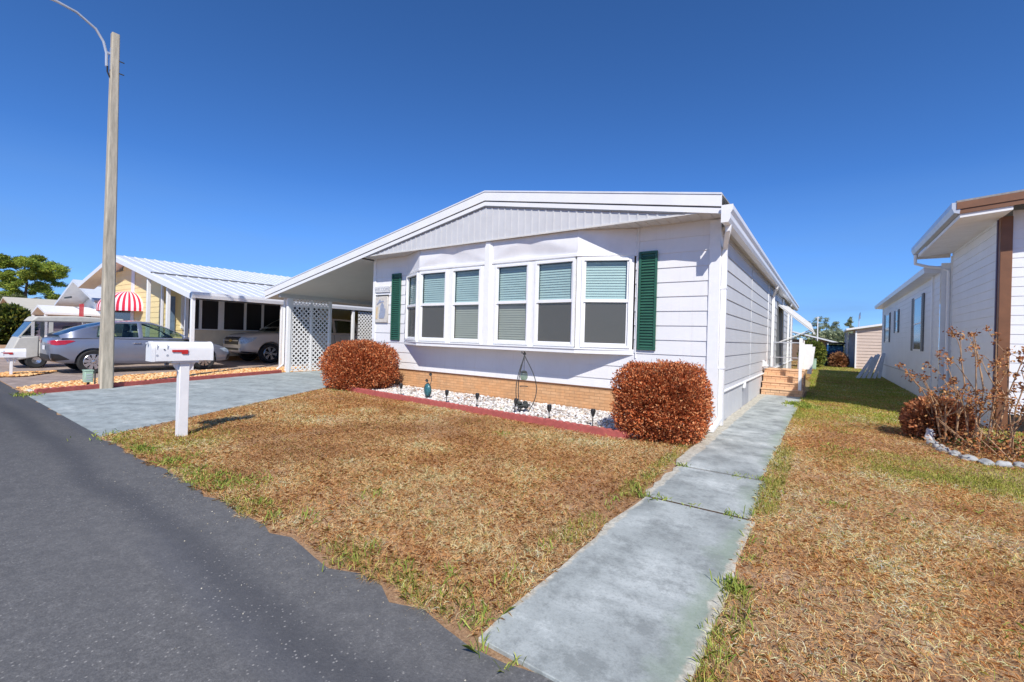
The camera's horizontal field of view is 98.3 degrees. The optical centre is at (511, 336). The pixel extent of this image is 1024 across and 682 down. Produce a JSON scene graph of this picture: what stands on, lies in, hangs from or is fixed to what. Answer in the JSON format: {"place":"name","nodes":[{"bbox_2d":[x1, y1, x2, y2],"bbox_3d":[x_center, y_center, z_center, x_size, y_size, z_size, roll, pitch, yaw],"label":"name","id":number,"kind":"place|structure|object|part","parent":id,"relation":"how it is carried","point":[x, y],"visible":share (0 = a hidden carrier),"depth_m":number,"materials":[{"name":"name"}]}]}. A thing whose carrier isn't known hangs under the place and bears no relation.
{"place":"outdoors","nodes":[
{"label":"outdoors","id":0,"kind":"place"},
{"bbox_2d":[0,370,57,376],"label":"orange gravel","id":1,"kind":"structure","parent":0,"point":[18,373],"depth_m":11.01,"materials":[{"name":"orange gravel"}]},
{"bbox_2d":[0,297,81,338],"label":"house","id":2,"kind":"structure","parent":0,"point":[31,304],"depth_m":39.80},
{"bbox_2d":[31,279,100,336],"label":"white house","id":3,"kind":"structure","parent":0,"point":[73,299],"depth_m":24.64,"materials":[{"name":"grey"}]},
{"bbox_2d":[27,371,329,436],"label":"driveway","id":4,"kind":"structure","parent":0,"point":[122,409],"depth_m":7.96,"materials":[{"name":"grey concrete"}]},
{"bbox_2d":[34,370,281,393],"bbox_3d":[-7.899,1.042,10.806,0.081,0.140,5.623,2,0,18],"label":"garden edging","id":5,"kind":"object","parent":4,"relation":"on","point":[89,386],"visible":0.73,"depth_m":9.87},
{"bbox_2d":[78,255,372,369],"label":"yellow house","id":6,"kind":"structure","parent":0,"point":[223,303],"depth_m":17.43,"materials":[{"name":"metal"}]},
{"bbox_2d":[115,310,129,332],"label":"front window","id":7,"kind":"structure","parent":6,"relation":"in","point":[119,314],"depth_m":18.88,"materials":[{"name":"glass"}]},
{"bbox_2d":[170,296,175,332],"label":"side window","id":8,"kind":"structure","parent":6,"relation":"in","point":[172,306],"depth_m":16.40,"materials":[{"name":"grey glass"}]},
{"bbox_2d":[184,299,198,328],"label":"window","id":9,"kind":"structure","parent":6,"relation":"in","point":[196,301],"depth_m":17.03,"materials":[{"name":"black glass"}]},
{"bbox_2d":[202,300,218,328],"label":"window","id":10,"kind":"structure","parent":6,"relation":"in","point":[209,309],"depth_m":17.41,"materials":[{"name":"black glass"}]},
{"bbox_2d":[224,302,243,329],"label":"window","id":11,"kind":"structure","parent":6,"relation":"in","point":[233,311],"depth_m":18.11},
{"bbox_2d":[246,303,261,329],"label":"window","id":12,"kind":"structure","parent":6,"relation":"in","point":[253,322],"depth_m":18.75,"materials":[{"name":"black glass"}]},
{"bbox_2d":[264,305,279,330],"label":"window","id":13,"kind":"structure","parent":6,"relation":"in","point":[271,312],"depth_m":19.37,"materials":[{"name":"black glass"}]},
{"bbox_2d":[285,307,301,330],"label":"window","id":14,"kind":"structure","parent":6,"relation":"in","point":[299,308],"depth_m":20.27,"materials":[{"name":"black glass"}]},
{"bbox_2d":[303,307,319,331],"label":"window","id":15,"kind":"structure","parent":6,"relation":"in","point":[306,311],"depth_m":20.77,"materials":[{"name":"black glass"}]},
{"bbox_2d":[0,381,553,681],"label":"road","id":16,"kind":"structure","parent":0,"point":[93,588],"depth_m":2.16,"materials":[{"name":"grey asphalt"}]},
{"bbox_2d":[99,442,465,680],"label":"road grit","id":17,"kind":"object","parent":16,"relation":"on","point":[259,554],"visible":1,"depth_m":2.54,"materials":[{"name":"grey gravel"}]},
{"bbox_2d":[100,387,697,645],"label":"front lawn grass","id":18,"kind":"structure","parent":0,"point":[342,410],"depth_m":4.04,"materials":[{"name":"brown plant"}]},
{"bbox_2d":[0,339,1023,681],"bbox_3d":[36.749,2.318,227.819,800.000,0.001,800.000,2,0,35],"label":"ground","id":19,"kind":"structure","parent":0,"point":[464,633],"depth_m":2.78,"materials":[{"name":"brown plant"}]},
{"bbox_2d":[0,293,25,300],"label":"roadside tree","id":20,"kind":"object","parent":19,"relation":"on","point":[18,295],"visible":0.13,"depth_m":81.05,"materials":[{"name":"green plant"}]},
{"bbox_2d":[0,348,25,373],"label":"mailbox","id":21,"kind":"object","parent":19,"relation":"on","point":[11,354],"visible":0.91,"depth_m":10.71,"materials":[{"name":"metal"}]},
{"bbox_2d":[0,301,39,344],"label":"hedge shrub","id":22,"kind":"object","parent":19,"relation":"on","point":[14,316],"visible":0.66,"depth_m":26.36,"materials":[{"name":"green plant"}]},
{"bbox_2d":[0,253,70,299],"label":"pine tree","id":23,"kind":"object","parent":19,"relation":"on","point":[40,267],"visible":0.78,"depth_m":101.39,"materials":[{"name":"green plant"}]},
{"bbox_2d":[51,0,124,388],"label":"street lamp","id":24,"kind":"object","parent":19,"relation":"on","point":[106,347],"visible":0.95,"depth_m":9.09,"materials":[{"name":"wood"}]},
{"bbox_2d":[0,358,326,388],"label":"parking pad","id":25,"kind":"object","parent":19,"relation":"on","point":[64,372],"visible":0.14,"depth_m":12.99,"materials":[{"name":"stone"}]},
{"bbox_2d":[5,316,123,367],"bbox_3d":[-13.883,0.131,13.750,1.310,1.550,2.500,2,0,35],"label":"covered golf cart","id":26,"kind":"object","parent":25,"relation":"on","point":[31,345],"visible":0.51,"depth_m":12.88,"materials":[{"name":"beige fabric"}]},
{"bbox_2d":[12,321,31,336],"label":"clear window","id":27,"kind":"structure","parent":26,"relation":"in","point":[26,323],"depth_m":12.99,"materials":[{"name":"glass"}]},
{"bbox_2d":[40,320,228,372],"bbox_3d":[-11.061,0.252,13.347,1.920,1.460,4.254,2,0,35],"label":"sedan car","id":28,"kind":"object","parent":25,"relation":"on","point":[75,347],"visible":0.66,"depth_m":12.17,"materials":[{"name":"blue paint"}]},
{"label":"rear window","id":29,"kind":"part","parent":28,"relation":"part of","materials":[{"name":"blue glass"}]},
{"bbox_2d":[184,297,188,335],"bbox_3d":[-11.592,-0.331,15.754,0.100,2.620,0.100,2,0,35],"label":"white post","id":30,"kind":"object","parent":25,"relation":"on","point":[186,315],"visible":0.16,"depth_m":15.72,"materials":[{"name":"white metal"}]},
{"bbox_2d":[223,316,360,362],"bbox_3d":[-9.249,0.075,19.035,2.300,1.915,5.219,2,0,35],"label":"suv car","id":31,"kind":"object","parent":25,"relation":"on","point":[262,344],"visible":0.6,"depth_m":17.29,"materials":[{"name":"silver paint"}]},
{"bbox_2d":[145,341,213,437],"bbox_3d":[-3.931,0.648,5.219,0.204,1.188,0.640,2,0,35],"label":"mailbox","id":32,"kind":"object","parent":19,"relation":"on","point":[182,358],"visible":0.95,"depth_m":5.21,"materials":[{"name":"metal"}]},
{"bbox_2d":[315,338,401,390],"bbox_3d":[-3.512,0.640,10.192,1.790,1.237,1.745,2,0,35],"label":"dead bush","id":33,"kind":"object","parent":19,"relation":"on","point":[363,363],"visible":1,"depth_m":9.80,"materials":[{"name":"brown plant"}]},
{"bbox_2d":[344,385,628,440],"bbox_3d":[-1.138,1.224,7.806,6.698,0.150,0.150,2,0,39],"label":"garden edging","id":34,"kind":"object","parent":19,"relation":"on","point":[580,427],"visible":0.8,"depth_m":6.93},
{"bbox_2d":[10,389,1023,681],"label":"green weeds","id":35,"kind":"object","parent":19,"relation":"on","point":[450,567],"visible":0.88,"depth_m":3.23,"materials":[{"name":"green plant"}]},
{"bbox_2d":[264,190,814,432],"bbox_3d":[3.637,-0.695,17.847,14.120,4.190,19.910,2,0,35],"label":"manufactured home","id":36,"kind":"object","parent":19,"relation":"on","point":[578,297],"visible":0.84,"depth_m":8.48,"materials":[{"name":"white paint"}]},
{"bbox_2d":[290,298,331,370],"bbox_3d":[-6.504,-0.035,14.335,0.080,2.311,1.380,2,0,35],"label":"lattice screen","id":37,"kind":"object","parent":36,"relation":"attached to","point":[311,316],"visible":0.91,"depth_m":14.30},
{"bbox_2d":[375,296,387,322],"bbox_3d":[-3.328,-0.695,11.290,0.490,0.665,0.039,2,0,35],"label":"wall plaque","id":38,"kind":"object","parent":36,"relation":"attached to","point":[381,309],"depth_m":11.26,"materials":[{"name":"stone"}]},
{"bbox_2d":[375,286,389,295],"bbox_3d":[-3.307,-1.169,11.287,0.602,0.245,0.030,2,0,35],"label":"welcome sign","id":39,"kind":"object","parent":36,"relation":"attached to","point":[379,289],"visible":1,"depth_m":11.28,"materials":[{"name":"metal"}]},
{"bbox_2d":[404,273,417,340],"bbox_3d":[-2.339,-0.693,10.429,0.103,1.545,0.790,2,0,-31],"label":"window","id":40,"kind":"structure","parent":36,"relation":"in","point":[414,292],"depth_m":10.59,"materials":[{"name":"white glass"}]},
{"bbox_2d":[418,270,447,341],"bbox_3d":[-1.731,-0.676,9.772,0.840,1.545,0.103,2,0,35],"label":"window","id":41,"kind":"structure","parent":36,"relation":"in","point":[432,297],"depth_m":9.83,"materials":[{"name":"white glass"}]},
{"bbox_2d":[450,267,481,342],"bbox_3d":[-0.943,-0.654,9.215,0.810,1.545,0.103,2,0,35],"label":"window","id":42,"kind":"structure","parent":36,"relation":"in","point":[468,304],"depth_m":9.26,"materials":[{"name":"white glass"}]},
{"bbox_2d":[493,262,529,344],"bbox_3d":[0.004,-0.628,8.546,0.810,1.545,0.103,2,0,35],"label":"window","id":43,"kind":"structure","parent":36,"relation":"in","point":[514,311],"depth_m":8.59,"materials":[{"name":"white glass"}]},
{"bbox_2d":[404,228,636,354],"bbox_3d":[-0.367,-0.830,9.010,5.786,2.150,0.480,2,0,35],"label":"bay window","id":44,"kind":"structure","parent":36,"relation":"in","point":[604,243],"depth_m":8.27,"materials":[{"name":"white plastic"}]},
{"bbox_2d":[533,258,576,346],"bbox_3d":[0.772,-0.606,8.004,0.830,1.545,0.103,2,0,35],"label":"window","id":45,"kind":"structure","parent":36,"relation":"in","point":[566,294],"depth_m":8.03,"materials":[{"name":"white glass"}]},
{"bbox_2d":[580,258,631,348],"bbox_3d":[1.615,-0.583,7.642,0.840,1.545,0.103,2,0,13],"label":"window","id":46,"kind":"structure","parent":36,"relation":"in","point":[597,285],"depth_m":7.67,"materials":[{"name":"white glass"}]},
{"bbox_2d":[776,302,781,362],"bbox_3d":[9.475,-0.143,15.693,0.014,2.090,1.900,2,0,35],"label":"screen door","id":47,"kind":"structure","parent":36,"relation":"in","point":[779,310],"depth_m":15.51,"materials":[{"name":"white metal"}]},
{"bbox_2d":[478,394,800,681],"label":"walkway","id":48,"kind":"structure","parent":19,"relation":"on","point":[630,594],"depth_m":2.37,"materials":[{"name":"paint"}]},
{"bbox_2d":[638,414,794,519],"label":"joint soil","id":49,"kind":"structure","parent":48,"relation":"on","point":[702,508],"depth_m":3.53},
{"bbox_2d":[760,367,805,396],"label":"brick steps","id":50,"kind":"structure","parent":19,"relation":"on","point":[780,381],"depth_m":11.28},
{"bbox_2d":[773,338,814,390],"bbox_3d":[7.439,0.688,11.776,0.996,1.283,1.860,2,0,35],"label":"hand rail","id":51,"kind":"object","parent":50,"relation":"on","point":[806,356],"visible":1,"depth_m":12.26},
{"bbox_2d":[796,339,827,366],"bbox_3d":[17.669,0.971,26.104,1.584,1.849,1.584,2,0,35],"label":"green bush","id":52,"kind":"object","parent":19,"relation":"on","point":[820,354],"visible":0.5,"depth_m":25.60,"materials":[{"name":"green plant"}]},
{"bbox_2d":[792,331,834,360],"bbox_3d":[23.035,0.428,40.326,10.800,3.020,7.000,2,0,35],"label":"bungalow","id":53,"kind":"object","parent":19,"relation":"on","point":[795,348],"visible":0.08,"depth_m":36.45,"materials":[{"name":"white metal"}]},
{"bbox_2d":[812,359,816,368],"bbox_3d":[16.206,1.464,23.886,0.360,0.570,0.340,2,0,35],"label":"utility box","id":54,"kind":"object","parent":19,"relation":"on","point":[814,364],"visible":0.37,"depth_m":23.70,"materials":[{"name":"green metal"}]},
{"bbox_2d":[808,316,824,334],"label":"skyline tree","id":55,"kind":"object","parent":19,"relation":"on","point":[822,326],"visible":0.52,"depth_m":76.62,"materials":[{"name":"green plant"}]},
{"bbox_2d":[793,330,852,344],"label":"scrub","id":56,"kind":"object","parent":19,"relation":"on","point":[837,336],"visible":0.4,"depth_m":69.52,"materials":[{"name":"green plant"}]},
{"bbox_2d":[821,317,833,331],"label":"skyline tree","id":57,"kind":"object","parent":19,"relation":"on","point":[824,323],"visible":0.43,"depth_m":80.77,"materials":[{"name":"green plant"}]},
{"bbox_2d":[825,342,845,365],"bbox_3d":[20.617,1.111,28.314,1.060,1.520,2.261,2,0,35],"label":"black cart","id":58,"kind":"object","parent":19,"relation":"on","point":[831,347],"visible":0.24,"depth_m":27.77,"materials":[{"name":"plastic"}]},
{"bbox_2d":[829,321,842,330],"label":"skyline tree","id":59,"kind":"object","parent":19,"relation":"on","point":[835,325],"visible":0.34,"depth_m":76.85,"materials":[{"name":"green plant"}]},
{"bbox_2d":[827,351,849,367],"bbox_3d":[19.771,1.454,26.825,1.174,1.247,1.214,2,0,-25],"label":"brown bush","id":60,"kind":"object","parent":19,"relation":"on","point":[837,359],"visible":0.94,"depth_m":26.55,"materials":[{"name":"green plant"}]},
{"bbox_2d":[791,361,901,387],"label":"back lawn grass","id":61,"kind":"structure","parent":19,"relation":"on","point":[816,373],"depth_m":17.81,"materials":[{"name":"green plant"}]},
{"bbox_2d":[844,316,854,331],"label":"skyline tree","id":62,"kind":"object","parent":19,"relation":"on","point":[849,322],"visible":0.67,"depth_m":77.36,"materials":[{"name":"green plant"}]},
{"bbox_2d":[843,324,881,369],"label":"pink shed","id":63,"kind":"structure","parent":19,"relation":"on","point":[862,345],"depth_m":25.68,"materials":[{"name":"plastic"}]},
{"bbox_2d":[856,356,873,378],"bbox_3d":[14.232,1.248,17.852,0.837,0.949,0.084,2,0,-14],"label":"siding sheet","id":64,"kind":"object","parent":19,"relation":"on","point":[864,368],"visible":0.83,"depth_m":17.84,"materials":[{"name":"grey plastic"}]},
{"bbox_2d":[861,354,877,377],"bbox_3d":[14.502,1.218,17.944,0.829,1.018,0.088,2,0,-17],"label":"siding sheet","id":65,"kind":"object","parent":19,"relation":"on","point":[869,367],"visible":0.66,"depth_m":17.93,"materials":[{"name":"grey plastic"}]},
{"bbox_2d":[867,354,879,378],"bbox_3d":[14.745,1.206,18.054,0.787,1.049,0.095,2,0,-24],"label":"siding sheet","id":66,"kind":"object","parent":19,"relation":"on","point":[872,370],"visible":0.76,"depth_m":18.02,"materials":[{"name":"grey plastic"}]},
{"bbox_2d":[872,355,884,378],"bbox_3d":[15.014,1.241,18.146,0.785,0.993,0.098,2,0,-27],"label":"siding sheet","id":67,"kind":"object","parent":19,"relation":"on","point":[878,366],"visible":0.87,"depth_m":18.15,"materials":[{"name":"grey plastic"}]},
{"bbox_2d":[877,352,884,377],"bbox_3d":[15.242,1.190,18.268,0.742,1.092,0.106,2,0,-39],"label":"siding sheet","id":68,"kind":"object","parent":19,"relation":"on","point":[880,370],"visible":0.8,"depth_m":18.20,"materials":[{"name":"grey plastic"}]},
{"bbox_2d":[924,428,934,439],"bbox_3d":[5.772,1.390,6.120,0.118,0.256,0.111,2,0,35],"label":"edging stone","id":69,"kind":"object","parent":19,"relation":"on","point":[929,432],"visible":0.58,"depth_m":6.09,"materials":[{"name":"white stone"}]},
{"bbox_2d":[925,440,937,445],"bbox_3d":[5.647,1.430,5.935,0.119,0.098,0.153,2,0,-25],"label":"edging stone","id":70,"kind":"object","parent":19,"relation":"on","point":[930,441],"visible":0.52,"depth_m":5.92,"materials":[{"name":"white stone"}]},
{"bbox_2d":[932,443,944,448],"bbox_3d":[5.541,1.430,5.746,0.148,0.103,0.122,2,0,-5],"label":"edging stone","id":71,"kind":"object","parent":19,"relation":"on","point":[934,445],"visible":0.45,"depth_m":5.72,"materials":[{"name":"white stone"}]},
{"bbox_2d":[897,393,982,443],"bbox_3d":[6.107,1.170,6.340,0.902,0.758,0.846,2,0,35],"label":"brown bush","id":72,"kind":"object","parent":19,"relation":"on","point":[911,414],"visible":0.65,"depth_m":6.24,"materials":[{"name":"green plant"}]},
{"bbox_2d":[935,446,949,452],"bbox_3d":[5.433,1.427,5.564,0.126,0.098,0.144,2,0,-4],"label":"edging stone","id":73,"kind":"object","parent":19,"relation":"on","point":[943,449],"visible":0.62,"depth_m":5.54,"materials":[{"name":"white stone"}]},
{"bbox_2d":[874,189,1023,431],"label":"neighbour home","id":74,"kind":"object","parent":19,"relation":"on","point":[977,282],"visible":0.94,"depth_m":8.35,"materials":[{"name":"white metal"},{"name":"grey white siding"},{"name":"brown painted metal"}]},
{"bbox_2d":[885,313,888,341],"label":"window","id":75,"kind":"structure","parent":74,"relation":"in","point":[887,315],"depth_m":18.09,"materials":[{"name":"glass"}]},
{"bbox_2d":[895,310,897,332],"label":"window","id":76,"kind":"structure","parent":74,"relation":"in","point":[896,311],"depth_m":15.72,"materials":[{"name":"glass"}]},
{"bbox_2d":[912,294,921,350],"bbox_3d":[11.108,-0.363,12.127,0.025,1.500,1.250,2,0,35],"label":"window","id":77,"kind":"structure","parent":74,"relation":"in","point":[917,300],"depth_m":12.16,"materials":[{"name":"glass"}]},
{"bbox_2d":[883,325,1023,462],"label":"dried shrub","id":78,"kind":"object","parent":19,"relation":"on","point":[1009,447],"visible":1,"depth_m":5.62,"materials":[{"name":"brown plant"}]},
{"bbox_2d":[948,450,960,457],"bbox_3d":[5.366,1.424,5.364,0.126,0.094,0.146,2,0,35],"label":"edging stone","id":79,"kind":"object","parent":19,"relation":"on","point":[953,452],"visible":0.7,"depth_m":5.33,"materials":[{"name":"white stone"}]},
{"bbox_2d":[958,454,978,461],"bbox_3d":[5.322,1.421,5.161,0.164,0.103,0.126,2,0,35],"label":"edging stone","id":80,"kind":"object","parent":19,"relation":"on","point":[966,457],"visible":0.69,"depth_m":5.14,"materials":[{"name":"white stone"}]},
{"bbox_2d":[914,434,1023,458],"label":"ground cover","id":81,"kind":"object","parent":19,"relation":"on","point":[999,440],"visible":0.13,"depth_m":5.95,"materials":[{"name":"brown plant"}]},
{"bbox_2d":[978,458,994,466],"bbox_3d":[5.356,1.424,5.003,0.130,0.102,0.148,2,0,6],"label":"edging stone","id":82,"kind":"object","parent":19,"relation":"on","point":[984,461],"visible":0.73,"depth_m":4.97,"materials":[{"name":"white stone"}]},
{"bbox_2d":[995,460,1012,467],"bbox_3d":[5.478,1.425,4.932,0.153,0.086,0.121,2,0,35],"label":"edging stone","id":83,"kind":"object","parent":19,"relation":"on","point":[1004,463],"visible":0.75,"depth_m":4.90,"materials":[{"name":"white stone"}]},
{"bbox_2d":[1013,461,1023,467],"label":"edging stone","id":84,"kind":"object","parent":19,"relation":"on","point":[1020,464],"visible":0.73,"depth_m":4.89,"materials":[{"name":"white stone"}]},
{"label":"gravel bed","id":85,"kind":"structure","parent":19,"relation":"on","visible":0},
{"bbox_2d":[424,373,431,397],"bbox_3d":[-1.655,0.988,8.751,0.233,0.576,0.115,2,0,35],"label":"garden ornament","id":86,"kind":"object","parent":85,"relation":"on","point":[427,389],"visible":0.98,"depth_m":8.71,"materials":[{"name":"teal ceramic"}]},
{"bbox_2d":[369,385,613,428],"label":"fallen leaves","id":87,"kind":"object","parent":85,"relation":"on","point":[498,399],"visible":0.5,"depth_m":8.45,"materials":[{"name":"plant"}]},
{"bbox_2d":[514,398,517,412],"bbox_3d":[0.065,1.165,7.252,0.077,0.317,0.072,2,0,-15],"label":"solar torch","id":88,"kind":"object","parent":85,"relation":"on","point":[515,401],"visible":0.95,"depth_m":7.23,"materials":[{"name":"black plastic"}]},
{"bbox_2d":[516,351,536,411],"bbox_3d":[0.172,0.781,7.429,0.392,1.083,0.351,2,0,35],"label":"lantern stand","id":89,"kind":"object","parent":85,"relation":"on","point":[524,404],"visible":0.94,"depth_m":7.44,"materials":[{"name":"metal"}]},
{"bbox_2d":[370,384,682,436],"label":"white pebbles","id":90,"kind":"object","parent":85,"relation":"on","point":[508,405],"visible":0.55,"depth_m":7.96,"materials":[{"name":"white gravel"}]},
{"bbox_2d":[547,404,551,417],"bbox_3d":[0.560,1.177,6.682,0.074,0.318,0.072,2,0,35],"label":"solar torch","id":91,"kind":"object","parent":85,"relation":"on","point":[549,406],"visible":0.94,"depth_m":6.66,"materials":[{"name":"black plastic"}]},
{"bbox_2d":[591,409,595,425],"bbox_3d":[1.163,1.194,6.366,0.072,0.318,0.074,2,0,35],"label":"solar torch","id":92,"kind":"object","parent":85,"relation":"on","point":[593,411],"visible":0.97,"depth_m":6.34,"materials":[{"name":"black plastic"}]},
{"bbox_2d":[609,358,715,445],"bbox_3d":[2.017,0.827,5.922,1.277,1.081,1.252,2,0,35],"label":"dead bush","id":93,"kind":"object","parent":85,"relation":"on","point":[671,398],"visible":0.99,"depth_m":5.59,"materials":[{"name":"brown plant"}]},
{"bbox_2d":[0,0,1023,346],"label":"sky","id":94,"kind":"structure","parent":0,"point":[289,138],"materials":[{"name":"blue"}]},
{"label":"gravel bed","id":95,"kind":"structure","parent":0,"visible":0},
{"bbox_2d":[82,369,93,384],"bbox_3d":[-8.730,0.869,9.113,0.210,0.380,0.150,2,0,35],"label":"junction box","id":96,"kind":"object","parent":95,"relation":"on","point":[87,377],"visible":0.94,"depth_m":9.06,"materials":[{"name":"metal"}]},
{"bbox_2d":[16,365,321,392],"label":"orange gravel","id":97,"kind":"structure","parent":95,"relation":"on","point":[147,376],"depth_m":11.36,"materials":[{"name":"orange gravel"}]}
]}

